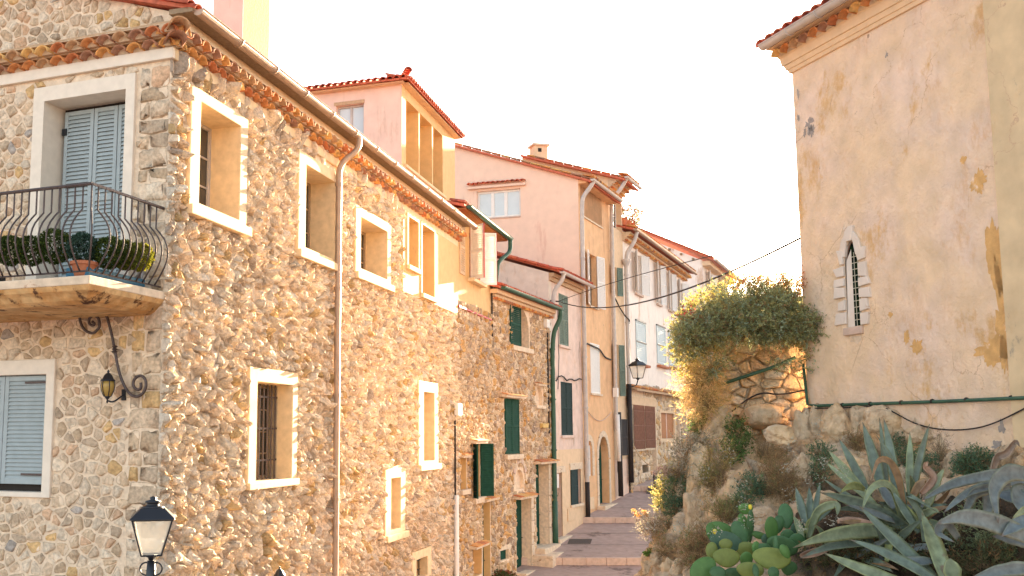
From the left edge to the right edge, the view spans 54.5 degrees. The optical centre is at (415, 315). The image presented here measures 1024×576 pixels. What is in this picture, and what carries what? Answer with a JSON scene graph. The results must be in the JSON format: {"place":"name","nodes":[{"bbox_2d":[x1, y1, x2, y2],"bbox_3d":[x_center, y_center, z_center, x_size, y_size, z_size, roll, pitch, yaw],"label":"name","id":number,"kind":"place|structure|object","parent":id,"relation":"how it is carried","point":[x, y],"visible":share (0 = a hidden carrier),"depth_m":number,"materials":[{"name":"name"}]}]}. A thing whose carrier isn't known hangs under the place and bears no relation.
{"place":"outdoors","nodes":[
{"label":"outdoors","id":0,"kind":"place"},
{"bbox_2d":[273,566,285,575],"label":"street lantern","id":1,"kind":"object","parent":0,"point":[279,572],"visible":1,"depth_m":15.54,"materials":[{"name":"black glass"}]},
{"bbox_2d":[194,0,821,293],"label":"sky","id":2,"kind":"structure","parent":0,"point":[678,97],"materials":[{"name":"white"}]},
{"bbox_2d":[517,475,664,575],"bbox_3d":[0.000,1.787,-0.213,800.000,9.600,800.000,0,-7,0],"label":"street","id":3,"kind":"structure","parent":0,"point":[616,547],"depth_m":34.71,"materials":[{"name":"stone"}]},
{"bbox_2d":[129,496,174,575],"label":"street lantern","id":4,"kind":"object","parent":3,"relation":"on","point":[152,510],"visible":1,"depth_m":9.91,"materials":[{"name":"black metal"}]},
{"bbox_2d":[0,0,478,575],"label":"stone house","id":5,"kind":"structure","parent":3,"relation":"on","point":[284,328],"depth_m":14.44,"materials":[{"name":"beige stone"}]},
{"bbox_2d":[0,235,27,266],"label":"topiary ball","id":6,"kind":"object","parent":5,"relation":"on","point":[5,251],"visible":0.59,"depth_m":12.56,"materials":[{"name":"green plant"}]},
{"bbox_2d":[0,375,40,490],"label":"window back","id":7,"kind":"structure","parent":5,"relation":"in","point":[7,487],"depth_m":13.80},
{"bbox_2d":[12,235,46,266],"bbox_3d":[-4.902,-0.824,12.558,0.435,0.427,0.430,0,-7,0],"label":"topiary ball","id":8,"kind":"object","parent":5,"relation":"on","point":[27,248],"visible":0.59,"depth_m":12.45,"materials":[{"name":"green plant"}]},
{"bbox_2d":[34,228,68,264],"bbox_3d":[-4.556,-0.871,12.428,0.471,0.472,0.478,0,-7,0],"label":"topiary ball","id":9,"kind":"object","parent":5,"relation":"on","point":[53,255],"visible":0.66,"depth_m":12.32,"materials":[{"name":"green plant"}]},
{"bbox_2d":[70,260,98,275],"bbox_3d":[-4.090,-0.554,12.153,0.340,0.210,0.340,0,-7,0],"label":"flower pot","id":10,"kind":"object","parent":5,"relation":"on","point":[82,264],"visible":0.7,"depth_m":12.04,"materials":[{"name":"ceramic"}]},
{"bbox_2d":[65,231,98,260],"bbox_3d":[-4.124,-0.838,12.198,0.419,0.422,0.411,0,-7,0],"label":"topiary ball","id":11,"kind":"object","parent":10,"relation":"on","point":[82,239],"visible":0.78,"depth_m":12.10,"materials":[{"name":"green plant"}]},
{"bbox_2d":[65,102,124,233],"bbox_3d":[-4.473,-1.702,14.234,1.955,2.841,0.120,-3,-7,21],"label":"window back","id":12,"kind":"structure","parent":5,"relation":"in","point":[121,103],"depth_m":14.36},
{"bbox_2d":[66,267,144,286],"bbox_3d":[-3.950,-0.464,12.611,0.340,0.140,1.130,-3,-7,21],"label":"planter","id":13,"kind":"object","parent":5,"relation":"on","point":[111,278],"visible":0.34,"depth_m":12.45,"materials":[{"name":"ceramic"}]},
{"bbox_2d":[91,235,127,269],"bbox_3d":[-3.817,-0.782,12.284,0.440,0.447,0.460,0,-7,0],"label":"topiary ball","id":14,"kind":"object","parent":13,"relation":"in","point":[101,241],"visible":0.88,"depth_m":12.19,"materials":[{"name":"green plant"}]},
{"bbox_2d":[107,239,142,270],"bbox_3d":[-3.685,-0.774,12.502,0.426,0.424,0.443,0,-7,0],"label":"topiary ball","id":15,"kind":"object","parent":13,"relation":"in","point":[133,265],"visible":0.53,"depth_m":12.42,"materials":[{"name":"green plant"}]},
{"bbox_2d":[78,316,147,397],"bbox_3d":[-4.059,0.426,13.190,1.161,1.352,0.082,-2,-7,19],"label":"iron scroll","id":16,"kind":"object","parent":5,"relation":"attached to","point":[114,349],"visible":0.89,"depth_m":13.13,"materials":[{"name":"black metal"}]},
{"bbox_2d":[100,369,125,402],"bbox_3d":[-4.032,0.941,13.086,0.193,0.454,0.342,-4,-8,32],"label":"coach lantern","id":17,"kind":"object","parent":5,"relation":"attached to","point":[107,385],"visible":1,"depth_m":12.98,"materials":[{"name":"black glass"}]},
{"bbox_2d":[126,241,154,271],"bbox_3d":[-3.563,-0.757,12.727,0.412,0.413,0.417,0,-7,0],"label":"topiary ball","id":18,"kind":"object","parent":5,"relation":"on","point":[144,259],"visible":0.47,"depth_m":12.66,"materials":[{"name":"green plant"}]},
{"bbox_2d":[199,123,211,207],"bbox_3d":[-3.390,-2.240,14.740,0.050,1.477,1.185,-2,-7,18],"label":"window frame","id":19,"kind":"structure","parent":5,"relation":"in","point":[206,133],"depth_m":15.20,"materials":[{"name":"white wood"}]},
{"bbox_2d":[256,384,269,478],"bbox_3d":[-2.700,1.890,16.098,0.050,1.551,1.293,-2,-7,18],"label":"window frame","id":20,"kind":"structure","parent":5,"relation":"in","point":[261,410],"depth_m":16.53,"materials":[{"name":"brown wood"}]},
{"bbox_2d":[305,182,310,248],"bbox_3d":[-2.248,-1.854,18.242,0.050,1.495,1.327,-2,-7,18],"label":"window frame","id":21,"kind":"structure","parent":5,"relation":"in","point":[308,186],"depth_m":18.82,"materials":[{"name":"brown wood"}]},
{"bbox_2d":[361,231,365,269],"bbox_3d":[-1.374,-1.376,20.897,0.050,1.055,1.593,-2,-7,18],"label":"window frame","id":22,"kind":"structure","parent":5,"relation":"in","point":[363,235],"depth_m":21.58,"materials":[{"name":"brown wood"}]},
{"bbox_2d":[304,67,464,200],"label":"rooftop house","id":23,"kind":"structure","parent":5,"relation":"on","point":[403,119],"depth_m":27.85,"materials":[{"name":"paint"}]},
{"bbox_2d":[338,104,363,134],"bbox_3d":[-1.812,-5.284,27.758,0.841,1.272,0.050,-2,-7,19],"label":"window frame","id":24,"kind":"structure","parent":23,"relation":"in","point":[354,115],"depth_m":27.76,"materials":[{"name":"white wood"}]},
{"bbox_2d":[446,198,513,575],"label":"cream house","id":25,"kind":"structure","parent":3,"relation":"on","point":[479,263],"depth_m":28.27,"materials":[{"name":"paint"}]},
{"bbox_2d":[469,233,469,277],"bbox_3d":[1.454,-1.748,28.957,0.050,1.510,1.000,-2,-7,19],"label":"window frame","id":26,"kind":"structure","parent":25,"relation":"in","point":[469,233],"depth_m":29.38,"materials":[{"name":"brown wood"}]},
{"bbox_2d":[482,505,484,575],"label":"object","id":27,"kind":"structure","parent":25,"relation":"in","point":[482,505],"depth_m":29.36,"materials":[{"name":"green paint"}]},
{"bbox_2d":[489,282,564,575],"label":"stone row house","id":28,"kind":"structure","parent":3,"relation":"on","point":[526,461],"depth_m":32.72,"materials":[{"name":"brown stone"}]},
{"bbox_2d":[500,550,505,559],"bbox_3d":[2.605,7.408,30.591,0.100,0.306,0.759,-3,-7,25],"label":"window back","id":29,"kind":"structure","parent":28,"relation":"in","point":[502,553],"depth_m":30.66,"materials":[{"name":"green paint"}]},
{"bbox_2d":[516,500,522,567],"bbox_3d":[3.245,7.158,32.305,0.108,2.315,1.369,-3,-7,25],"label":"door","id":30,"kind":"structure","parent":28,"relation":"in","point":[518,502],"depth_m":32.66,"materials":[{"name":"green paint"}]},
{"bbox_2d":[536,464,539,543],"bbox_3d":[4.076,6.543,34.197,0.108,2.783,1.293,-3,-7,25],"label":"door","id":31,"kind":"structure","parent":28,"relation":"in","point":[537,466],"depth_m":34.60,"materials":[{"name":"green paint"}]},
{"bbox_2d":[455,142,623,516],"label":"pink orange house","id":32,"kind":"structure","parent":3,"relation":"on","point":[555,217],"depth_m":40.87,"materials":[{"name":"paint"}]},
{"bbox_2d":[478,189,520,217],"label":"window frame","id":33,"kind":"structure","parent":32,"relation":"in","point":[503,203],"depth_m":41.28,"materials":[{"name":"white paint"}]},
{"bbox_2d":[589,256,591,304],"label":"window frame","id":34,"kind":"structure","parent":32,"relation":"in","point":[589,256],"depth_m":41.65,"materials":[{"name":"white wood"}]},
{"bbox_2d":[598,445,602,503],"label":"door","id":35,"kind":"structure","parent":32,"relation":"in","point":[600,463],"depth_m":41.64,"materials":[{"name":"green paint"}]},
{"bbox_2d":[497,251,595,543],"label":"plastered house","id":36,"kind":"structure","parent":3,"relation":"on","point":[553,284],"depth_m":37.05,"materials":[{"name":"pink paint"}]},
{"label":"cable anchor","id":37,"kind":"object","parent":36,"relation":"attached to","visible":0},
{"bbox_2d":[559,237,799,307],"bbox_3d":[5.389,-0.814,25.163,0.033,2.028,21.783,0,-7,-1],"label":"overhead cable","id":38,"kind":"object","parent":37,"relation":"attached to","point":[775,250],"visible":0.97,"depth_m":18.62,"materials":[{"name":"rubber"}]},
{"bbox_2d":[560,234,799,300],"bbox_3d":[5.390,-0.854,25.166,0.018,1.974,21.781,0,-7,-1],"label":"overhead cable","id":39,"kind":"object","parent":37,"relation":"attached to","point":[698,259],"visible":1,"depth_m":18.70,"materials":[{"name":"rubber"}]},
{"bbox_2d":[568,539,591,543],"bbox_3d":[5.840,8.053,35.164,0.999,0.120,0.745,0,-7,0],"label":"manhole cover","id":40,"kind":"object","parent":3,"relation":"on","point":[579,541],"visible":1,"depth_m":35.12,"materials":[{"name":"metal"}]},
{"bbox_2d":[520,154,641,499],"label":"slim ochre house","id":41,"kind":"structure","parent":3,"relation":"on","point":[622,184],"depth_m":43.96,"materials":[{"name":"beige paint"}]},
{"bbox_2d":[613,204,615,227],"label":"window frame","id":42,"kind":"structure","parent":41,"relation":"in","point":[614,210],"depth_m":45.73,"materials":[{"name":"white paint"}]},
{"bbox_2d":[646,486,657,493],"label":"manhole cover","id":43,"kind":"object","parent":3,"relation":"on","point":[649,489],"visible":0.39,"depth_m":44.19,"materials":[{"name":"plant"}]},
{"bbox_2d":[653,471,655,491],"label":"rope post","id":44,"kind":"object","parent":3,"relation":"on","point":[654,483],"visible":0.52,"depth_m":44.01,"materials":[{"name":"metal"}]},
{"bbox_2d":[615,224,697,492],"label":"long pale house","id":45,"kind":"structure","parent":3,"relation":"on","point":[653,423],"depth_m":48.87,"materials":[{"name":"paint"}]},
{"bbox_2d":[622,217,627,225],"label":"terrace pot","id":46,"kind":"object","parent":45,"relation":"on","point":[624,221],"visible":0.69,"depth_m":46.09,"materials":[{"name":"ceramic"}]},
{"bbox_2d":[622,202,646,225],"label":"terrace plants","id":47,"kind":"object","parent":45,"relation":"on","point":[636,211],"visible":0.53,"depth_m":46.98,"materials":[{"name":"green plant"}]},
{"bbox_2d":[628,358,645,386],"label":"wall lantern","id":48,"kind":"object","parent":45,"relation":"attached to","point":[636,362],"depth_m":42.93,"materials":[{"name":"black metal"}]},
{"bbox_2d":[633,444,653,465],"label":"rope barrier","id":49,"kind":"object","parent":45,"relation":"attached to","point":[641,457],"visible":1,"depth_m":44.24,"materials":[{"name":"beige fabric"}]},
{"bbox_2d":[640,228,740,379],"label":"pink house","id":50,"kind":"structure","parent":3,"relation":"on","point":[707,268],"depth_m":63.50,"materials":[{"name":"paint"}]},
{"bbox_2d":[634,402,1023,575],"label":"rock outcrop","id":51,"kind":"object","parent":3,"relation":"on","point":[837,421],"visible":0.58,"depth_m":11.60,"materials":[{"name":"beige stone"}]},
{"bbox_2d":[631,508,651,525],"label":"dry flower","id":52,"kind":"object","parent":51,"relation":"on","point":[634,511],"visible":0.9,"depth_m":14.47,"materials":[{"name":"yellow plant"}]},
{"bbox_2d":[642,547,651,556],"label":"weed","id":53,"kind":"object","parent":51,"relation":"on","point":[647,553],"visible":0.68,"depth_m":14.05,"materials":[{"name":"green plant"}]},
{"bbox_2d":[631,503,671,543],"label":"grey dry bush","id":54,"kind":"object","parent":51,"relation":"on","point":[660,520],"visible":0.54,"depth_m":14.22,"materials":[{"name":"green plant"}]},
{"bbox_2d":[647,457,678,515],"bbox_3d":[3.592,2.500,14.096,0.536,1.036,2.588,-1,-7,8],"label":"golden shrub","id":55,"kind":"object","parent":51,"relation":"on","point":[660,490],"visible":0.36,"depth_m":14.09,"materials":[{"name":"yellow plant"}]},
{"bbox_2d":[650,465,684,478],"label":"dry flower","id":56,"kind":"object","parent":51,"relation":"on","point":[660,468],"visible":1,"depth_m":12.74,"materials":[{"name":"beige plant"}]},
{"bbox_2d":[657,473,686,522],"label":"olive shrub","id":57,"kind":"object","parent":51,"relation":"on","point":[672,502],"visible":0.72,"depth_m":12.78,"materials":[{"name":"green plant"}]},
{"bbox_2d":[646,508,715,571],"bbox_3d":[2.924,2.444,10.874,0.642,0.740,1.732,0,-7,0],"label":"dry grass tuft","id":58,"kind":"object","parent":51,"relation":"on","point":[703,540],"visible":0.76,"depth_m":10.30,"materials":[{"name":"brown plant"}]},
{"bbox_2d":[659,427,717,491],"bbox_3d":[3.560,1.875,12.854,0.795,0.834,0.580,0,-7,0],"label":"silver shrub","id":59,"kind":"object","parent":51,"relation":"on","point":[692,437],"visible":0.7,"depth_m":12.80,"materials":[{"name":"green plant"}]},
{"bbox_2d":[685,412,707,437],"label":"green tuft","id":60,"kind":"object","parent":51,"relation":"on","point":[696,428],"visible":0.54,"depth_m":14.08,"materials":[{"name":"green plant"}]},
{"bbox_2d":[661,341,741,435],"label":"sunlit dry grass","id":61,"kind":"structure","parent":51,"relation":"on","point":[701,393],"depth_m":13.98,"materials":[{"name":"yellow plant"}]},
{"bbox_2d":[691,429,740,492],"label":"yellow twigs","id":62,"kind":"object","parent":51,"relation":"on","point":[721,469],"visible":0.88,"depth_m":12.14,"materials":[{"name":"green plant"}]},
{"bbox_2d":[694,459,744,522],"bbox_3d":[3.518,2.097,11.596,0.596,0.912,2.113,-1,-7,9],"label":"olive grass tuft","id":63,"kind":"object","parent":51,"relation":"on","point":[723,512],"visible":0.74,"depth_m":10.86,"materials":[{"name":"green plant"}]},
{"bbox_2d":[713,412,755,465],"bbox_3d":[4.216,1.643,12.989,0.518,0.812,1.826,-2,-7,19],"label":"fern clump","id":64,"kind":"object","parent":51,"relation":"on","point":[742,436],"visible":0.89,"depth_m":12.98,"materials":[{"name":"green plant"}]},
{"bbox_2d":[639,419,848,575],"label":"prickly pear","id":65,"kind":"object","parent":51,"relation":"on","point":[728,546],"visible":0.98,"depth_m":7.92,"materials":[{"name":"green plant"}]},
{"bbox_2d":[726,469,770,516],"bbox_3d":[3.709,1.986,11.068,0.438,0.595,0.773,-6,-9,40],"label":"green cushion","id":66,"kind":"object","parent":51,"relation":"on","point":[757,490],"visible":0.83,"depth_m":11.10,"materials":[{"name":"green plant"}]},
{"bbox_2d":[711,333,807,443],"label":"dry stone wall","id":67,"kind":"structure","parent":51,"relation":"on","point":[763,412],"depth_m":14.42,"materials":[{"name":"beige stone"}]},
{"bbox_2d":[661,270,774,378],"bbox_3d":[4.525,0.147,14.713,2.024,1.735,1.078,3,-7,-24],"label":"yellow green bush","id":68,"kind":"object","parent":67,"relation":"on","point":[703,293],"visible":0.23,"depth_m":14.55,"materials":[{"name":"green plant"}]},
{"bbox_2d":[665,267,830,382],"bbox_3d":[4.860,0.153,14.191,2.668,1.704,1.336,0,-7,0],"label":"bush","id":69,"kind":"object","parent":67,"relation":"on","point":[768,317],"visible":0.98,"depth_m":13.86,"materials":[{"name":"green plant"}]},
{"bbox_2d":[676,300,704,321],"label":"pink blossom sprig","id":70,"kind":"object","parent":69,"relation":"attached to","point":[685,310],"visible":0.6,"depth_m":14.06,"materials":[{"name":"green plant"}]},
{"bbox_2d":[723,253,808,303],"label":"flowering twigs","id":71,"kind":"object","parent":69,"relation":"on","point":[778,279],"visible":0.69,"depth_m":14.29,"materials":[{"name":"green plant"}]},
{"bbox_2d":[723,356,795,384],"bbox_3d":[4.935,0.824,14.405,1.176,0.452,0.049,-2,-7,19],"label":"garden pipe","id":72,"kind":"object","parent":67,"relation":"attached to","point":[754,373],"visible":0.71,"depth_m":14.38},
{"bbox_2d":[732,390,804,411],"bbox_3d":[4.949,1.353,14.316,1.347,0.557,0.022,-2,-7,19],"label":"garden cable","id":73,"kind":"object","parent":67,"relation":"attached to","point":[768,393],"visible":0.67,"depth_m":14.28,"materials":[{"name":"rubber"}]},
{"bbox_2d":[740,430,798,482],"bbox_3d":[4.334,1.791,12.188,0.720,0.808,2.420,-2,-7,18],"label":"dry heath","id":74,"kind":"object","parent":51,"relation":"on","point":[770,460],"visible":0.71,"depth_m":11.50,"materials":[{"name":"brown plant"}]},
{"bbox_2d":[759,460,808,507],"bbox_3d":[4.135,1.909,11.128,0.580,0.586,0.619,0,-7,0],"label":"dry heath","id":75,"kind":"object","parent":51,"relation":"on","point":[785,485],"visible":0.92,"depth_m":11.05,"materials":[{"name":"brown plant"}]},
{"bbox_2d":[793,484,840,538],"bbox_3d":[3.396,1.652,8.375,0.371,0.456,0.550,-3,-7,21],"label":"agave","id":76,"kind":"object","parent":51,"relation":"on","point":[811,512],"visible":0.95,"depth_m":8.28,"materials":[{"name":"green plant"}]},
{"bbox_2d":[805,439,836,489],"bbox_3d":[4.560,1.678,11.109,0.363,0.592,0.639,-4,-8,27],"label":"green cushion","id":77,"kind":"object","parent":51,"relation":"on","point":[825,452],"visible":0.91,"depth_m":11.06,"materials":[{"name":"green plant"}]},
{"bbox_2d":[842,426,865,454],"bbox_3d":[5.401,1.593,12.127,0.374,0.488,0.414,-4,-8,28],"label":"brown heath","id":78,"kind":"object","parent":51,"relation":"on","point":[857,445],"visible":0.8,"depth_m":12.10,"materials":[{"name":"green plant"}]},
{"bbox_2d":[793,418,961,575],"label":"agave","id":79,"kind":"object","parent":51,"relation":"on","point":[915,513],"visible":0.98,"depth_m":7.79,"materials":[{"name":"green plant"}]},
{"bbox_2d":[800,548,829,557],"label":"dead leaf","id":80,"kind":"object","parent":79,"relation":"attached to","point":[802,554],"visible":0.45,"depth_m":7.72,"materials":[{"name":"brown plant"}]},
{"bbox_2d":[837,516,872,523],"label":"dead leaf","id":81,"kind":"object","parent":79,"relation":"on","point":[852,518],"visible":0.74,"depth_m":7.77,"materials":[{"name":"brown plant"}]},
{"bbox_2d":[919,462,936,494],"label":"dead leaf","id":82,"kind":"object","parent":79,"relation":"attached to","point":[931,481],"visible":1,"depth_m":7.79,"materials":[{"name":"brown plant"}]},
{"bbox_2d":[755,0,1023,451],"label":"old rendered building","id":83,"kind":"structure","parent":51,"relation":"on","point":[909,126],"depth_m":12.14,"materials":[{"name":"beige paint"}]},
{"bbox_2d":[793,524,1023,575],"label":"under scrub","id":84,"kind":"object","parent":51,"relation":"on","point":[974,559],"visible":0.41,"depth_m":7.57,"materials":[{"name":"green plant"}]},
{"bbox_2d":[890,431,941,472],"bbox_3d":[5.602,1.608,11.406,0.548,0.559,1.548,-1,-7,12],"label":"green cushion","id":85,"kind":"object","parent":51,"relation":"on","point":[903,452],"visible":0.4,"depth_m":11.03,"materials":[{"name":"green plant"}]},
{"bbox_2d":[919,424,962,461],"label":"bare twigs","id":86,"kind":"object","parent":51,"relation":"on","point":[940,451],"visible":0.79,"depth_m":11.05,"materials":[{"name":"brown plant"}]},
{"bbox_2d":[948,441,995,476],"bbox_3d":[5.873,1.559,10.379,0.512,0.478,0.478,-4,-8,32],"label":"green cushion","id":87,"kind":"object","parent":51,"relation":"on","point":[966,461],"visible":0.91,"depth_m":10.34,"materials":[{"name":"green plant"}]},
{"bbox_2d":[921,463,1023,575],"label":"agave","id":88,"kind":"object","parent":51,"relation":"on","point":[1005,482],"visible":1,"depth_m":7.13,"materials":[{"name":"green plant"}]},
{"bbox_2d":[940,500,1018,564],"bbox_3d":[4.430,1.708,7.843,0.603,0.486,1.016,-2,-7,16],"label":"grey green cushion","id":89,"kind":"object","parent":51,"relation":"on","point":[992,540],"visible":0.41,"depth_m":7.57,"materials":[{"name":"green plant"}]},
{"bbox_2d":[989,440,1019,469],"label":"withered leaf","id":90,"kind":"object","parent":51,"relation":"on","point":[1006,453],"visible":0.89,"depth_m":9.06,"materials":[{"name":"brown plant"}]},
{"bbox_3d":[2.607,8.061,29.337,0.720,0.360,0.702,0,-7,0],"label":"flower pot","id":91,"kind":"object","parent":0,"visible":0},
{"bbox_2d":[491,568,516,575],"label":"potted plant","id":92,"kind":"object","parent":91,"relation":"in","point":[505,572],"visible":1,"depth_m":29.30,"materials":[{"name":"green plant"}]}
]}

